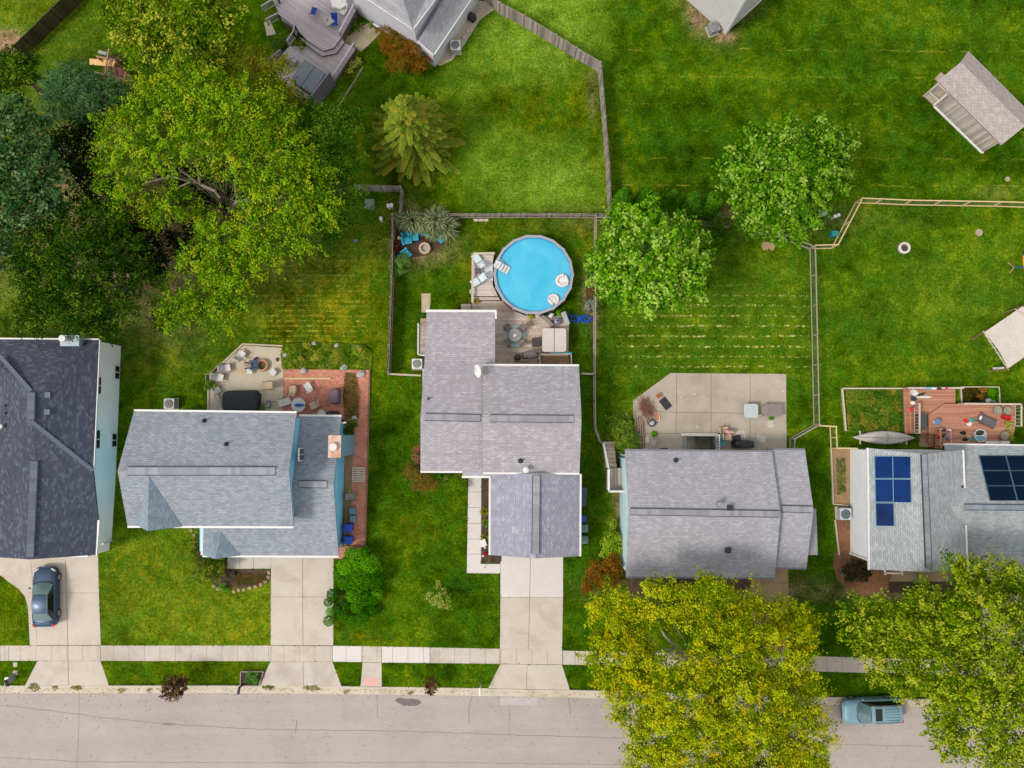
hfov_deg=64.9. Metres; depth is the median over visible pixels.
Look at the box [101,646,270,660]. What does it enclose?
pavement
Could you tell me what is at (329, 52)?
lilac deck
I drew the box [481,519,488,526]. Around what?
daylily
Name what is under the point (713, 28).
air conditioner
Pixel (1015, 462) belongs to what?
solar panel
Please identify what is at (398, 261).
bush
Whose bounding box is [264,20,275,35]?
path
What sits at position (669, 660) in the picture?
pavement
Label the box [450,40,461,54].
air conditioner
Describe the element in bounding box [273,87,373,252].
shade tree
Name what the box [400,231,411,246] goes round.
adirondack chair
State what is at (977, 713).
lime tree
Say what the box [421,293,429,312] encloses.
path
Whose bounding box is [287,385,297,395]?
patio chair
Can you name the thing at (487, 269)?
deck rug
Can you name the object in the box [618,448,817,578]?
house
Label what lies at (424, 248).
fire pit
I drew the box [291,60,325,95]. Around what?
hot tub
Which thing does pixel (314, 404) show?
patio chair
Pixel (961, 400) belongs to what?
flower bed edging
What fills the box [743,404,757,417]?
table top
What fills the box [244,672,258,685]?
garden plant
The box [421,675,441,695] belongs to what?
plum sapling
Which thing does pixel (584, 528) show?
wheelie bin
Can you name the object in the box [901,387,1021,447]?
cedar deck
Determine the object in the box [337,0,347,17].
patio chair
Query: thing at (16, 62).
shrubby tree
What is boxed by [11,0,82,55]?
board fence
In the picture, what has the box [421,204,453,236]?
ornamental grass
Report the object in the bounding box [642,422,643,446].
timber pole
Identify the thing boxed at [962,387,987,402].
flower bed plants
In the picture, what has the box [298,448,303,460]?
window
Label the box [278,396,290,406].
patio chair
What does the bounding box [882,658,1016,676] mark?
pavement
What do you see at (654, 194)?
arborvitae
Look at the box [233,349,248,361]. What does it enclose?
patio chair
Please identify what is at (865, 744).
road crack
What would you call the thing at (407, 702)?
oil stain
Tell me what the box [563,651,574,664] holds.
pavement
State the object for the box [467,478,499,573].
path
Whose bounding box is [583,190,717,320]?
maple tree
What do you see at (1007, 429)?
shrub
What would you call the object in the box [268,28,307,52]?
shrub
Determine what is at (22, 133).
blue green tree
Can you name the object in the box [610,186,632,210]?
arborvitae
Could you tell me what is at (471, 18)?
covered grill
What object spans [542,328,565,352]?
hot tub
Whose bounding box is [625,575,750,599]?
mulch bed
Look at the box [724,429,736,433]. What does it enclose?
striped parasol
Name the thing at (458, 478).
shrub
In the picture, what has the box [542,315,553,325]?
timber box
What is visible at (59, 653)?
pavement
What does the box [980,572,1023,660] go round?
driveway
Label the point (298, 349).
flower bed plants
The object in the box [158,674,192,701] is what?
plum sapling
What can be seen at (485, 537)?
daylily
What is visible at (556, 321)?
pool pump
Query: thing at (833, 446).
fence
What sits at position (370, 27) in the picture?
garden plant
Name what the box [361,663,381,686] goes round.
path
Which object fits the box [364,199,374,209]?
utility box
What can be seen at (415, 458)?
rose bush
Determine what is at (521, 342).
patio chair
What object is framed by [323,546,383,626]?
tree
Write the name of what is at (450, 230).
ornamental grass
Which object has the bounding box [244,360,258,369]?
adirondack chair
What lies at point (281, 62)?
olive tree
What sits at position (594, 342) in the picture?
wire fence
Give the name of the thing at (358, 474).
timber pallet
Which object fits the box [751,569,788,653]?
driveway
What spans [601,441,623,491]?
side stair
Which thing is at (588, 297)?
mulch bed
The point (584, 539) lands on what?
wheelie bin
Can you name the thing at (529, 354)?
covered grill
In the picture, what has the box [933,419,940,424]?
side table
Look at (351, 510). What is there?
wheelie bin
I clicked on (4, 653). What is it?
pavement
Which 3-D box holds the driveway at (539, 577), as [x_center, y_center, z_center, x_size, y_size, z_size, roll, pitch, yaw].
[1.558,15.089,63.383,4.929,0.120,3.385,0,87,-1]
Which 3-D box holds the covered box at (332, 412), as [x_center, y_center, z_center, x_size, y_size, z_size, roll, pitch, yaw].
[-14.148,2.398,63.449,1.003,0.620,0.567,0,87,-1]
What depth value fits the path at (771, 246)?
64.88 m
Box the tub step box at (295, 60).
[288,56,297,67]
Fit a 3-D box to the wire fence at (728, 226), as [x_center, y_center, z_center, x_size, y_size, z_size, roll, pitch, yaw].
[15.379,-12.542,64.308,17.528,1.200,1.093,8,87,0]
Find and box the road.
[0,693,1023,767]
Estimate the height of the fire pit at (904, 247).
0.240 m
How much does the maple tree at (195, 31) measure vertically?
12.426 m
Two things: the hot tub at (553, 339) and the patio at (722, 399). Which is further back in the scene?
the patio at (722, 399)
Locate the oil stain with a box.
[395,698,420,705]
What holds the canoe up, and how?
on the trestle
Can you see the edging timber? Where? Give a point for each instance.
(354, 81)
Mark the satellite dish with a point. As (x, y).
(477, 370)
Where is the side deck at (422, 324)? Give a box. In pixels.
[417,319,425,356]
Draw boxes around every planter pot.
[992,406,1001,413]
[999,431,1008,439]
[1002,407,1010,413]
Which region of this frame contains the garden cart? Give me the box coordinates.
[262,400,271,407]
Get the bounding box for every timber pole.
[639,418,641,447]
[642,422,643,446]
[643,419,645,446]
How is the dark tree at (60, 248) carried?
on the ground at (698, 20)
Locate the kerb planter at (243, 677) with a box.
[240,671,263,685]
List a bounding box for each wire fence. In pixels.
[593,214,601,442]
[594,216,814,249]
[789,424,818,447]
[809,246,819,424]
[814,197,1023,248]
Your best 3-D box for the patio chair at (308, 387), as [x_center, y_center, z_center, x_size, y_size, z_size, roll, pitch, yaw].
[-16.051,0.273,63.393,0.655,0.933,0.894,-30,88,-2]
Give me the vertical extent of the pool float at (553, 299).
0.250 m
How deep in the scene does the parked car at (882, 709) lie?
62.05 m
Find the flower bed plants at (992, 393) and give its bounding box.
[987,388,999,402]
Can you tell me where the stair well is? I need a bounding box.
[681,433,719,449]
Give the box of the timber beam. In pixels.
[284,378,330,378]
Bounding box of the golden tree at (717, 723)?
[575,565,844,767]
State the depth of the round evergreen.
59.48 m
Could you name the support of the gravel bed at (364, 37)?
on the ground at (698, 20)
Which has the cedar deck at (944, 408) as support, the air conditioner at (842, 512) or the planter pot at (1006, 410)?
the planter pot at (1006, 410)
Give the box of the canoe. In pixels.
[852,431,914,443]
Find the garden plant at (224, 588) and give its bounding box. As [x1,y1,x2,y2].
[218,583,227,593]
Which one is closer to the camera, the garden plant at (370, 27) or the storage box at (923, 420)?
the storage box at (923, 420)
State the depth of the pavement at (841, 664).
63.25 m
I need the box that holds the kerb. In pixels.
[0,685,1021,708]
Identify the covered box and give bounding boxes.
[326,411,339,414]
[733,435,740,440]
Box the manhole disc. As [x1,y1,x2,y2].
[975,229,982,235]
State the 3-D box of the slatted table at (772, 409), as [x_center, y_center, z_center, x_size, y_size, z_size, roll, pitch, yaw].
[20.630,2.098,63.879,1.460,0.630,0.945,0,87,-1]
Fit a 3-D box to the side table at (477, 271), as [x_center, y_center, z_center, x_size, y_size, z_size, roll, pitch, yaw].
[-2.659,-8.845,63.243,0.460,0.425,0.435,0,87,-1]
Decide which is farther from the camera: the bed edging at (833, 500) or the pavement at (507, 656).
the bed edging at (833, 500)
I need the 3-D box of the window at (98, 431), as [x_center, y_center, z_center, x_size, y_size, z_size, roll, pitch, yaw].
[-31.033,4.134,60.206,0.150,0.600,1.400,0,87,-1]
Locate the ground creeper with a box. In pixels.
[614,415,632,438]
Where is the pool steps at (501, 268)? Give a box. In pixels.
[493,258,509,274]
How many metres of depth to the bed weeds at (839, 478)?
63.92 m
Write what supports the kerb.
on the ground at (698, 20)
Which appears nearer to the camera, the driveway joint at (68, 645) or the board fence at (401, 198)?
the driveway joint at (68, 645)
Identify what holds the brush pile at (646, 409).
on the patio at (722, 399)
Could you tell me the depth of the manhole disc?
65.13 m
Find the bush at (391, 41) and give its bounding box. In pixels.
[374,25,431,74]
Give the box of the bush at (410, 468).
[402,461,439,494]
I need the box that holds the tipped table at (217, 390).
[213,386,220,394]
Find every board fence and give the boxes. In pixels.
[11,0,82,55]
[353,184,400,191]
[387,213,394,372]
[391,213,606,218]
[398,187,403,212]
[485,0,611,211]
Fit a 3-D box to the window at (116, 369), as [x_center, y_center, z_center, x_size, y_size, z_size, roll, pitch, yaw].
[-30.979,-0.910,63.017,0.150,0.800,1.050,0,87,-1]
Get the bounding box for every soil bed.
[344,419,353,546]
[394,220,461,264]
[832,449,849,504]
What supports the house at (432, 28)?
on the ground at (698, 20)
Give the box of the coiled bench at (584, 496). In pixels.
[581,487,586,505]
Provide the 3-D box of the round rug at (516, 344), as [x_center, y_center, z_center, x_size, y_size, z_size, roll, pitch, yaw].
[0.218,-3.800,63.676,1.720,0.010,1.720,0,87,-1]
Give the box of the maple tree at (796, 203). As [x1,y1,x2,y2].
[710,106,861,252]
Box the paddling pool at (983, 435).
[974,429,986,441]
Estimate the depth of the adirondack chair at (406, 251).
64.05 m
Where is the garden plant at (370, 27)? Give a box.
[350,20,377,33]
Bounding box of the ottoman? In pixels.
[269,368,277,376]
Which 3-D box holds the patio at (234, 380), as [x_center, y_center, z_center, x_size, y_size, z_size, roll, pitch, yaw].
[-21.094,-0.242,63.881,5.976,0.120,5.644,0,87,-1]
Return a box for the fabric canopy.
[970,305,1023,371]
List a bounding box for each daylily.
[479,506,488,515]
[480,531,488,541]
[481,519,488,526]
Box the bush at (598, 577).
[579,550,625,599]
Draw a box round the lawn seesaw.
[1008,251,1023,272]
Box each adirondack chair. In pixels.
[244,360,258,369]
[398,247,411,258]
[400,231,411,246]
[408,229,418,241]
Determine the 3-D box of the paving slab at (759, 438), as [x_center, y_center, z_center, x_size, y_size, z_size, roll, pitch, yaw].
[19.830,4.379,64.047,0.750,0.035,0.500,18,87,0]
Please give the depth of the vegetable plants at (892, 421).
64.13 m
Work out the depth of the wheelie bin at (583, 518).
62.64 m
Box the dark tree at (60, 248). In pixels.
[0,182,164,347]
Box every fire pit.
[258,359,268,371]
[419,242,430,254]
[898,242,910,253]
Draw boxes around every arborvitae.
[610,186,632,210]
[632,185,651,208]
[641,192,658,211]
[653,188,679,218]
[678,190,701,220]
[697,190,723,221]
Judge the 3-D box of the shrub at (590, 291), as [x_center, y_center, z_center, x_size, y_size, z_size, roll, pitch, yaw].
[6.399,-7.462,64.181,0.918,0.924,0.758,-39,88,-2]
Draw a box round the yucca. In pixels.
[584,299,596,310]
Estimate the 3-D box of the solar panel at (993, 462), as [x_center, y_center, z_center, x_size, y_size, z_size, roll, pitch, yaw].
[36.275,5.935,60.555,2.057,0.554,1.083,0,87,-1]
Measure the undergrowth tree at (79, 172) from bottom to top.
6.217 m
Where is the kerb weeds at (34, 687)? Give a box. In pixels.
[28,683,39,691]
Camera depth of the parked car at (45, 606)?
61.81 m
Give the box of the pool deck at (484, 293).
[461,252,571,363]
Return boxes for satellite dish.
[471,365,480,377]
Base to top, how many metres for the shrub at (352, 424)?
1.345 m
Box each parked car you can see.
[28,566,61,626]
[840,695,903,727]
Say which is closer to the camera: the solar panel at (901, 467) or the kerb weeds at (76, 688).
the solar panel at (901, 467)
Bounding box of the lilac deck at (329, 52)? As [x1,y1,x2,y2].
[261,0,357,104]
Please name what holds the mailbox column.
on the ground at (698, 20)
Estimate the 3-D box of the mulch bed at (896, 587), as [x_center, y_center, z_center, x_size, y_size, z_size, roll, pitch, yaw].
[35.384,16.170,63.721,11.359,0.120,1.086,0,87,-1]
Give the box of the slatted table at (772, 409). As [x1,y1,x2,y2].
[762,404,781,415]
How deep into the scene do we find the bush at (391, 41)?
63.55 m
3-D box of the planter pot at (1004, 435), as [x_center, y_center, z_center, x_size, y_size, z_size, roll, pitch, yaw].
[38.762,4.064,63.452,0.666,0.370,0.649,0,87,-1]
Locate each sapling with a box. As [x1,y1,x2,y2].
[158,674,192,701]
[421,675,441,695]
[426,581,450,608]
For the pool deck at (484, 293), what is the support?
on the ground at (698, 20)
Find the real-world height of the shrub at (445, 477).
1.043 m
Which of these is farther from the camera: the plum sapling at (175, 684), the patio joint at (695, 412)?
the patio joint at (695, 412)
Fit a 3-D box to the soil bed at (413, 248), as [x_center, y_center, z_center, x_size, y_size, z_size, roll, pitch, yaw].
[-6.712,-11.361,64.627,5.461,0.120,3.663,0,87,-1]
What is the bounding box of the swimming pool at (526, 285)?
[493,235,573,315]
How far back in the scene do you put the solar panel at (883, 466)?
59.70 m
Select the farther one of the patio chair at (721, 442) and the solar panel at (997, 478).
the patio chair at (721, 442)
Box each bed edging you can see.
[830,449,848,554]
[841,388,901,430]
[959,386,1000,402]
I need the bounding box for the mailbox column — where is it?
[4,674,15,683]
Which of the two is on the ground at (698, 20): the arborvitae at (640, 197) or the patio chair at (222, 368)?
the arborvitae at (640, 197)
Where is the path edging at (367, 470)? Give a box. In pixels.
[345,369,370,546]
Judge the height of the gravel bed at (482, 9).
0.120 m
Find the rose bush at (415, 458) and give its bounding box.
[410,444,419,467]
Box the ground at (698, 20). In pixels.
[0,0,1023,700]
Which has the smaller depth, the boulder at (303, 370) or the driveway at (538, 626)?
the driveway at (538, 626)
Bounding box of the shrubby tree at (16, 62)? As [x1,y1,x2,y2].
[0,36,47,98]
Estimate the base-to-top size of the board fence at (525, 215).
1.250 m
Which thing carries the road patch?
on the road
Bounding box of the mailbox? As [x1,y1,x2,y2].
[237,683,243,694]
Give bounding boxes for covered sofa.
[222,390,260,410]
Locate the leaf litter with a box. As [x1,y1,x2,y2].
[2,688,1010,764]
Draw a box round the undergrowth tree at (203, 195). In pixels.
[146,154,264,331]
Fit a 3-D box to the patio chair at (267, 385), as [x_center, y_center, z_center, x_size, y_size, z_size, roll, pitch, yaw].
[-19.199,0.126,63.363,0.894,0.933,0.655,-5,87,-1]
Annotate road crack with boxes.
[0,705,624,738]
[1,757,625,764]
[832,744,923,746]
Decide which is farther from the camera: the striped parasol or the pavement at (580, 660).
the striped parasol
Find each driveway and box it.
[0,555,100,644]
[25,661,108,685]
[260,661,341,685]
[271,557,332,644]
[488,664,569,689]
[500,556,562,596]
[500,598,562,650]
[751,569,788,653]
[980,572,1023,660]
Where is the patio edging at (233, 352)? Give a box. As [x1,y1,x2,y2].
[207,343,281,409]
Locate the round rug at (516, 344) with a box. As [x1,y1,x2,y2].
[504,325,525,346]
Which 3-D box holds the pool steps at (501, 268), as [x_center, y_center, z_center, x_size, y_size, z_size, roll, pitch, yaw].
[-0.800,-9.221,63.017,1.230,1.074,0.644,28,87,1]
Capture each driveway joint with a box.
[37,645,99,645]
[65,560,68,684]
[528,558,530,648]
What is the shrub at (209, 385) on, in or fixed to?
on the patio at (234, 380)
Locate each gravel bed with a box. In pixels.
[345,23,380,51]
[437,0,493,65]
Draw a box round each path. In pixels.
[227,557,270,568]
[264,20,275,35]
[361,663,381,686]
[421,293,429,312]
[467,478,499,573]
[761,242,768,249]
[769,242,774,249]
[890,571,976,581]
[919,434,938,446]
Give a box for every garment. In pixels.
[910,389,918,395]
[916,396,931,397]
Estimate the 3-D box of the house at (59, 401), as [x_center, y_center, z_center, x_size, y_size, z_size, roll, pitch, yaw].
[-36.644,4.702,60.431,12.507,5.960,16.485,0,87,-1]
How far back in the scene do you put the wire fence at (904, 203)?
64.41 m
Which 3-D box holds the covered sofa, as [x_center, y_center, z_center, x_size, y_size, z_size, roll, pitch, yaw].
[-21.356,1.355,63.340,3.018,0.775,1.762,0,87,-1]
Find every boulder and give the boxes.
[300,367,306,373]
[340,364,347,370]
[356,370,364,377]
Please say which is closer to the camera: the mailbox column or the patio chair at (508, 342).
the mailbox column
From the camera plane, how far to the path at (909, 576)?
63.68 m
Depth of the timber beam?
63.77 m
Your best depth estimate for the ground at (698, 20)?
64.71 m
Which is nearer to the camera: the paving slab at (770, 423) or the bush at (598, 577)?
the bush at (598, 577)
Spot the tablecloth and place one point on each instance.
(338, 4)
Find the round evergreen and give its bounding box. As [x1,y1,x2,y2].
[34,54,133,129]
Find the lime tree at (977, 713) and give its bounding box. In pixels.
[830,546,1023,767]
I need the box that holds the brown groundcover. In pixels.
[232,573,267,585]
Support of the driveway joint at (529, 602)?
on the driveway at (538, 626)
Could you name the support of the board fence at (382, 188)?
on the ground at (698, 20)
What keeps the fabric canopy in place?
on the ground at (698, 20)
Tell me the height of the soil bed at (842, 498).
0.120 m
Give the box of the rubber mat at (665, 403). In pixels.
[659,397,671,409]
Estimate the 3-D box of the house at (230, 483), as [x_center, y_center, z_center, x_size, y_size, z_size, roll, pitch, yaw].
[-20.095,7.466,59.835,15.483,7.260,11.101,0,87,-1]
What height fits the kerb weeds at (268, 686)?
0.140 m
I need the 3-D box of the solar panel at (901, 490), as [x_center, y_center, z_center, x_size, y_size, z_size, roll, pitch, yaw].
[28.563,7.832,58.943,0.974,0.778,1.738,0,87,-1]
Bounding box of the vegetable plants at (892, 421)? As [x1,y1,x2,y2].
[845,389,903,432]
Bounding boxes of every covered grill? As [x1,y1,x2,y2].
[329,388,340,403]
[467,12,476,22]
[514,354,520,360]
[522,351,537,358]
[731,440,754,447]
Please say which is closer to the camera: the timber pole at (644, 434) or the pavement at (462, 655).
the pavement at (462, 655)
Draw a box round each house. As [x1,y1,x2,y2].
[0,335,120,558]
[118,409,354,558]
[353,0,477,66]
[420,310,581,558]
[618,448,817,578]
[688,0,761,34]
[849,443,1023,574]
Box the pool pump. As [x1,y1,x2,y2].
[551,313,560,324]
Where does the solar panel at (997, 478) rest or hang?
attached to the house at (951, 508)
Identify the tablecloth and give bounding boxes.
[330,0,346,8]
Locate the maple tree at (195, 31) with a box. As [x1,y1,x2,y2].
[90,0,252,81]
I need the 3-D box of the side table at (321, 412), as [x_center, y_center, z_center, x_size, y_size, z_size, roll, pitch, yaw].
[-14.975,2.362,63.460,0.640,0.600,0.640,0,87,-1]
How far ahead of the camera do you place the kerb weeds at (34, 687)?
62.41 m
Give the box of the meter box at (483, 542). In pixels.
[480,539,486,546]
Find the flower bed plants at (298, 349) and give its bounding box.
[280,342,371,369]
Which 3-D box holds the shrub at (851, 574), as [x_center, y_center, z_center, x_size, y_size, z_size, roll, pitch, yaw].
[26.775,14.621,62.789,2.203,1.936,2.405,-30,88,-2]
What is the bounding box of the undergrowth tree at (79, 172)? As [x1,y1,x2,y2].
[39,105,181,287]
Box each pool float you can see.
[547,294,559,304]
[555,273,568,286]
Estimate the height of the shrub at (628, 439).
1.463 m
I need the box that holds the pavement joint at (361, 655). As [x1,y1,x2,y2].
[20,646,981,672]
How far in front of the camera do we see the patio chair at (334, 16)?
63.83 m
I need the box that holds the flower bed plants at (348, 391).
[342,372,358,419]
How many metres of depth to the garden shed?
62.95 m
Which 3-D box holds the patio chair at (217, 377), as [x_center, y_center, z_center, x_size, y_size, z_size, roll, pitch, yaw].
[-23.147,-0.519,63.350,0.894,0.933,0.656,10,87,0]
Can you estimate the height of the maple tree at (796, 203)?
11.092 m
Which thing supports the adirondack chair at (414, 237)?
on the soil bed at (413, 248)
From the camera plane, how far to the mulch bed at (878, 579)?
63.63 m
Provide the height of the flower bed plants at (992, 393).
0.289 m
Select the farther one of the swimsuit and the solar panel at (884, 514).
the swimsuit
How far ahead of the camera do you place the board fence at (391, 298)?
63.20 m
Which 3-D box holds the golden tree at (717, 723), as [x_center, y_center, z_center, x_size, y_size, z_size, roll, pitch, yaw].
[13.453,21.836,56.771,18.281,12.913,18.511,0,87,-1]
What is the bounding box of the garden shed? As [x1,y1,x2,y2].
[923,51,1023,153]
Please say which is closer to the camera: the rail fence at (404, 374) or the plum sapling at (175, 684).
the plum sapling at (175, 684)
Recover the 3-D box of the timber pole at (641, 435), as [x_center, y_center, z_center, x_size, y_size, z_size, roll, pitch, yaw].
[10.207,3.887,63.819,0.117,0.121,2.403,-2,87,-1]
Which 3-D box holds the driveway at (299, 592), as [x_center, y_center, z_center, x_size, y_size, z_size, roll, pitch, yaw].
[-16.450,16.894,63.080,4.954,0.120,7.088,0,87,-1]
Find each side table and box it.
[236,367,245,374]
[317,410,324,414]
[475,268,480,274]
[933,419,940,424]
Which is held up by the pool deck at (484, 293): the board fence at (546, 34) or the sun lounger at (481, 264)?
the sun lounger at (481, 264)
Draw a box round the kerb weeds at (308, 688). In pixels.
[303,685,320,690]
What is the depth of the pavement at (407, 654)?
62.90 m
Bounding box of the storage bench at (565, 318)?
[561,311,569,325]
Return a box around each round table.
[291,398,304,411]
[508,328,520,341]
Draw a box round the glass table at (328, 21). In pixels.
[323,15,334,25]
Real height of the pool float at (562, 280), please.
0.276 m
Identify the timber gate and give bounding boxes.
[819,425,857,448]
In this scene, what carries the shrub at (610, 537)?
on the ground at (698, 20)
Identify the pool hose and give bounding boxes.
[567,314,592,322]
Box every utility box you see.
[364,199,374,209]
[828,231,838,237]
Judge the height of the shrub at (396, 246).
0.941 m
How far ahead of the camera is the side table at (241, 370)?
63.84 m
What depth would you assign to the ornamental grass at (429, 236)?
63.74 m
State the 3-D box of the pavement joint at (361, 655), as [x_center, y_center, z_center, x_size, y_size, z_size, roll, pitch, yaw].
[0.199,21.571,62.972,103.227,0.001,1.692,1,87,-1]
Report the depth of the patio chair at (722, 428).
63.60 m
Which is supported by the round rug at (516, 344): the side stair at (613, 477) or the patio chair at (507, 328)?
the patio chair at (507, 328)
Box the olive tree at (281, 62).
[200,40,318,120]
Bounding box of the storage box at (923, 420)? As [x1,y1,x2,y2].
[915,413,926,428]
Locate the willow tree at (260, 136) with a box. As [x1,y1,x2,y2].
[83,46,349,345]
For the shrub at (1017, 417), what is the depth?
63.72 m
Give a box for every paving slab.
[736,429,746,438]
[756,435,766,442]
[767,420,773,427]
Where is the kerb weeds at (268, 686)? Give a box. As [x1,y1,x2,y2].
[262,685,273,690]
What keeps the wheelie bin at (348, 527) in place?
on the soil bed at (348, 475)
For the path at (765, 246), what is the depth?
64.88 m
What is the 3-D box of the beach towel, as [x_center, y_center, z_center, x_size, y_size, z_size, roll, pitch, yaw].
[36.962,4.306,63.533,0.817,0.060,0.397,0,87,-1]
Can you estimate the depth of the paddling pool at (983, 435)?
63.52 m
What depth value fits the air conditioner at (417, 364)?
63.26 m
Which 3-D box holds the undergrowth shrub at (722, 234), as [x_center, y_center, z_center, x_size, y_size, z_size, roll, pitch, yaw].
[16.474,-11.832,63.723,5.197,2.521,3.287,0,87,-1]
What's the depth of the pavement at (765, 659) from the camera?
63.20 m
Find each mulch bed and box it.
[195,530,269,587]
[481,478,500,562]
[586,287,592,312]
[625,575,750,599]
[833,507,893,594]
[888,582,1022,593]
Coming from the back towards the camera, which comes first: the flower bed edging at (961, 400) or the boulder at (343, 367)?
the flower bed edging at (961, 400)
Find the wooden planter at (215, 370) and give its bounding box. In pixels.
[210,363,220,374]
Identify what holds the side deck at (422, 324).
on the ground at (698, 20)
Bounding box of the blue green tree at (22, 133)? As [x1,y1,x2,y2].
[0,89,77,271]
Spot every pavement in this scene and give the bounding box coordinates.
[0,646,8,660]
[9,646,99,660]
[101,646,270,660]
[271,646,331,661]
[333,646,360,661]
[363,646,380,662]
[382,647,429,662]
[430,647,499,663]
[500,649,561,664]
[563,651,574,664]
[575,651,625,664]
[631,653,699,666]
[700,654,799,670]
[800,656,878,672]
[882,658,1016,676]
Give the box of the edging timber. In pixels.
[339,66,363,105]
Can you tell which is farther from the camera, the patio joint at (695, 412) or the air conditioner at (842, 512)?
the patio joint at (695, 412)
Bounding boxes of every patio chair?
[210,372,224,382]
[217,363,232,372]
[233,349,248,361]
[263,381,273,389]
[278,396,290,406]
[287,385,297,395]
[302,381,314,393]
[307,6,319,18]
[308,399,320,409]
[330,13,339,28]
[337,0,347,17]
[345,492,357,500]
[503,322,511,332]
[503,337,512,345]
[516,338,526,346]
[518,322,526,332]
[718,436,725,445]
[719,426,728,433]
[723,433,730,440]
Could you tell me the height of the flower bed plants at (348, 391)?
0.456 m
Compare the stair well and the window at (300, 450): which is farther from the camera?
the stair well
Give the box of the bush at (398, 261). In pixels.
[388,251,410,277]
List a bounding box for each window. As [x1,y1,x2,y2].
[96,430,99,448]
[98,377,100,393]
[110,433,116,446]
[113,365,119,378]
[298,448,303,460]
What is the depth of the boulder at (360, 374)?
63.73 m
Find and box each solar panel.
[874,456,892,477]
[875,479,892,501]
[875,503,893,525]
[892,456,910,478]
[893,479,910,502]
[979,456,1008,469]
[982,471,1012,484]
[986,486,1016,500]
[1006,456,1023,469]
[1010,471,1023,484]
[1014,486,1023,500]
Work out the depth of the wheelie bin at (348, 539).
62.21 m
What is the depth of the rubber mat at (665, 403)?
64.10 m
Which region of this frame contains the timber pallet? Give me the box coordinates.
[352,467,364,481]
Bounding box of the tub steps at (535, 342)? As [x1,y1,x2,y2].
[532,338,539,346]
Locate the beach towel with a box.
[976,436,984,440]
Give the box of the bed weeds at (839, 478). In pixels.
[836,457,845,494]
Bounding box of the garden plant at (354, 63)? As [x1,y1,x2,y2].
[344,55,361,72]
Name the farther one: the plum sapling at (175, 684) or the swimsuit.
the swimsuit
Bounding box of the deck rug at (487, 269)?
[482,261,492,280]
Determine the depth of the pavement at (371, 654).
62.87 m
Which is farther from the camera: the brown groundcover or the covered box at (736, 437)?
the covered box at (736, 437)
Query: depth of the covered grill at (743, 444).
63.03 m
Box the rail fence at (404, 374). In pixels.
[388,373,421,376]
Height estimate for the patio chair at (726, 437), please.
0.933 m
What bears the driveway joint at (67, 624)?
on the driveway at (80, 611)
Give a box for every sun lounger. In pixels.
[470,272,487,287]
[471,254,486,268]
[977,413,996,428]
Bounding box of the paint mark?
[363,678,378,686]
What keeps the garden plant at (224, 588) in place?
on the mulch bed at (227, 578)
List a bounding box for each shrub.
[184,533,232,584]
[203,379,216,390]
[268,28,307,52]
[343,419,357,434]
[393,240,402,253]
[434,473,454,487]
[447,473,467,491]
[588,285,596,295]
[598,519,622,558]
[605,413,641,454]
[690,213,747,253]
[840,557,872,583]
[1004,420,1014,440]
[1014,405,1023,421]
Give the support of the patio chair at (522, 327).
on the round rug at (516, 344)
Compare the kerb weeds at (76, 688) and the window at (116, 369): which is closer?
the kerb weeds at (76, 688)
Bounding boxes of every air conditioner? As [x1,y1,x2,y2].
[164,398,178,409]
[412,359,423,369]
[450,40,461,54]
[705,20,720,37]
[835,506,851,519]
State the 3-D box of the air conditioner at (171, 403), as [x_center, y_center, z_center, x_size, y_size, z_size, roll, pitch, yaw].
[-26.832,1.562,63.261,0.920,0.860,0.920,0,87,-1]
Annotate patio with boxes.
[209,345,282,410]
[284,369,368,558]
[633,373,786,449]
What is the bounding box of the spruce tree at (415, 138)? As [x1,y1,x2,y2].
[367,92,465,187]
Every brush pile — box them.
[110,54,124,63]
[633,394,656,424]
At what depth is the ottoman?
63.52 m
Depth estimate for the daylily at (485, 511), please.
63.30 m
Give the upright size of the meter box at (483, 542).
0.300 m
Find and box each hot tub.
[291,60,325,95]
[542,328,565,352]
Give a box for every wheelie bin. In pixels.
[343,523,353,531]
[344,535,353,543]
[348,507,356,513]
[350,515,356,521]
[581,515,585,521]
[581,524,587,532]
[581,535,587,543]
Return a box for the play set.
[89,49,137,91]
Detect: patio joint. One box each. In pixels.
[634,411,763,413]
[641,433,680,433]
[676,373,676,410]
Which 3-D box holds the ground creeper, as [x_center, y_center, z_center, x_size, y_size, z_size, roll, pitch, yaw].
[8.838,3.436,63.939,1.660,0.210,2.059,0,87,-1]
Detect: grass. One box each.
[393,210,410,231]
[399,209,424,234]
[415,211,435,235]
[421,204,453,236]
[424,227,439,242]
[432,214,461,243]
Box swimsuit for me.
[974,430,983,434]
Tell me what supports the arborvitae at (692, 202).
on the ground at (698, 20)
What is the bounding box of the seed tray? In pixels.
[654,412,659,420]
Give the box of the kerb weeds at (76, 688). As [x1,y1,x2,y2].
[72,685,83,690]
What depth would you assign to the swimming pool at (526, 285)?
63.55 m
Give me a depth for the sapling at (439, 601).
61.72 m
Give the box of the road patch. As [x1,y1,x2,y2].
[500,697,536,704]
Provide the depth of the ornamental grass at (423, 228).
63.44 m

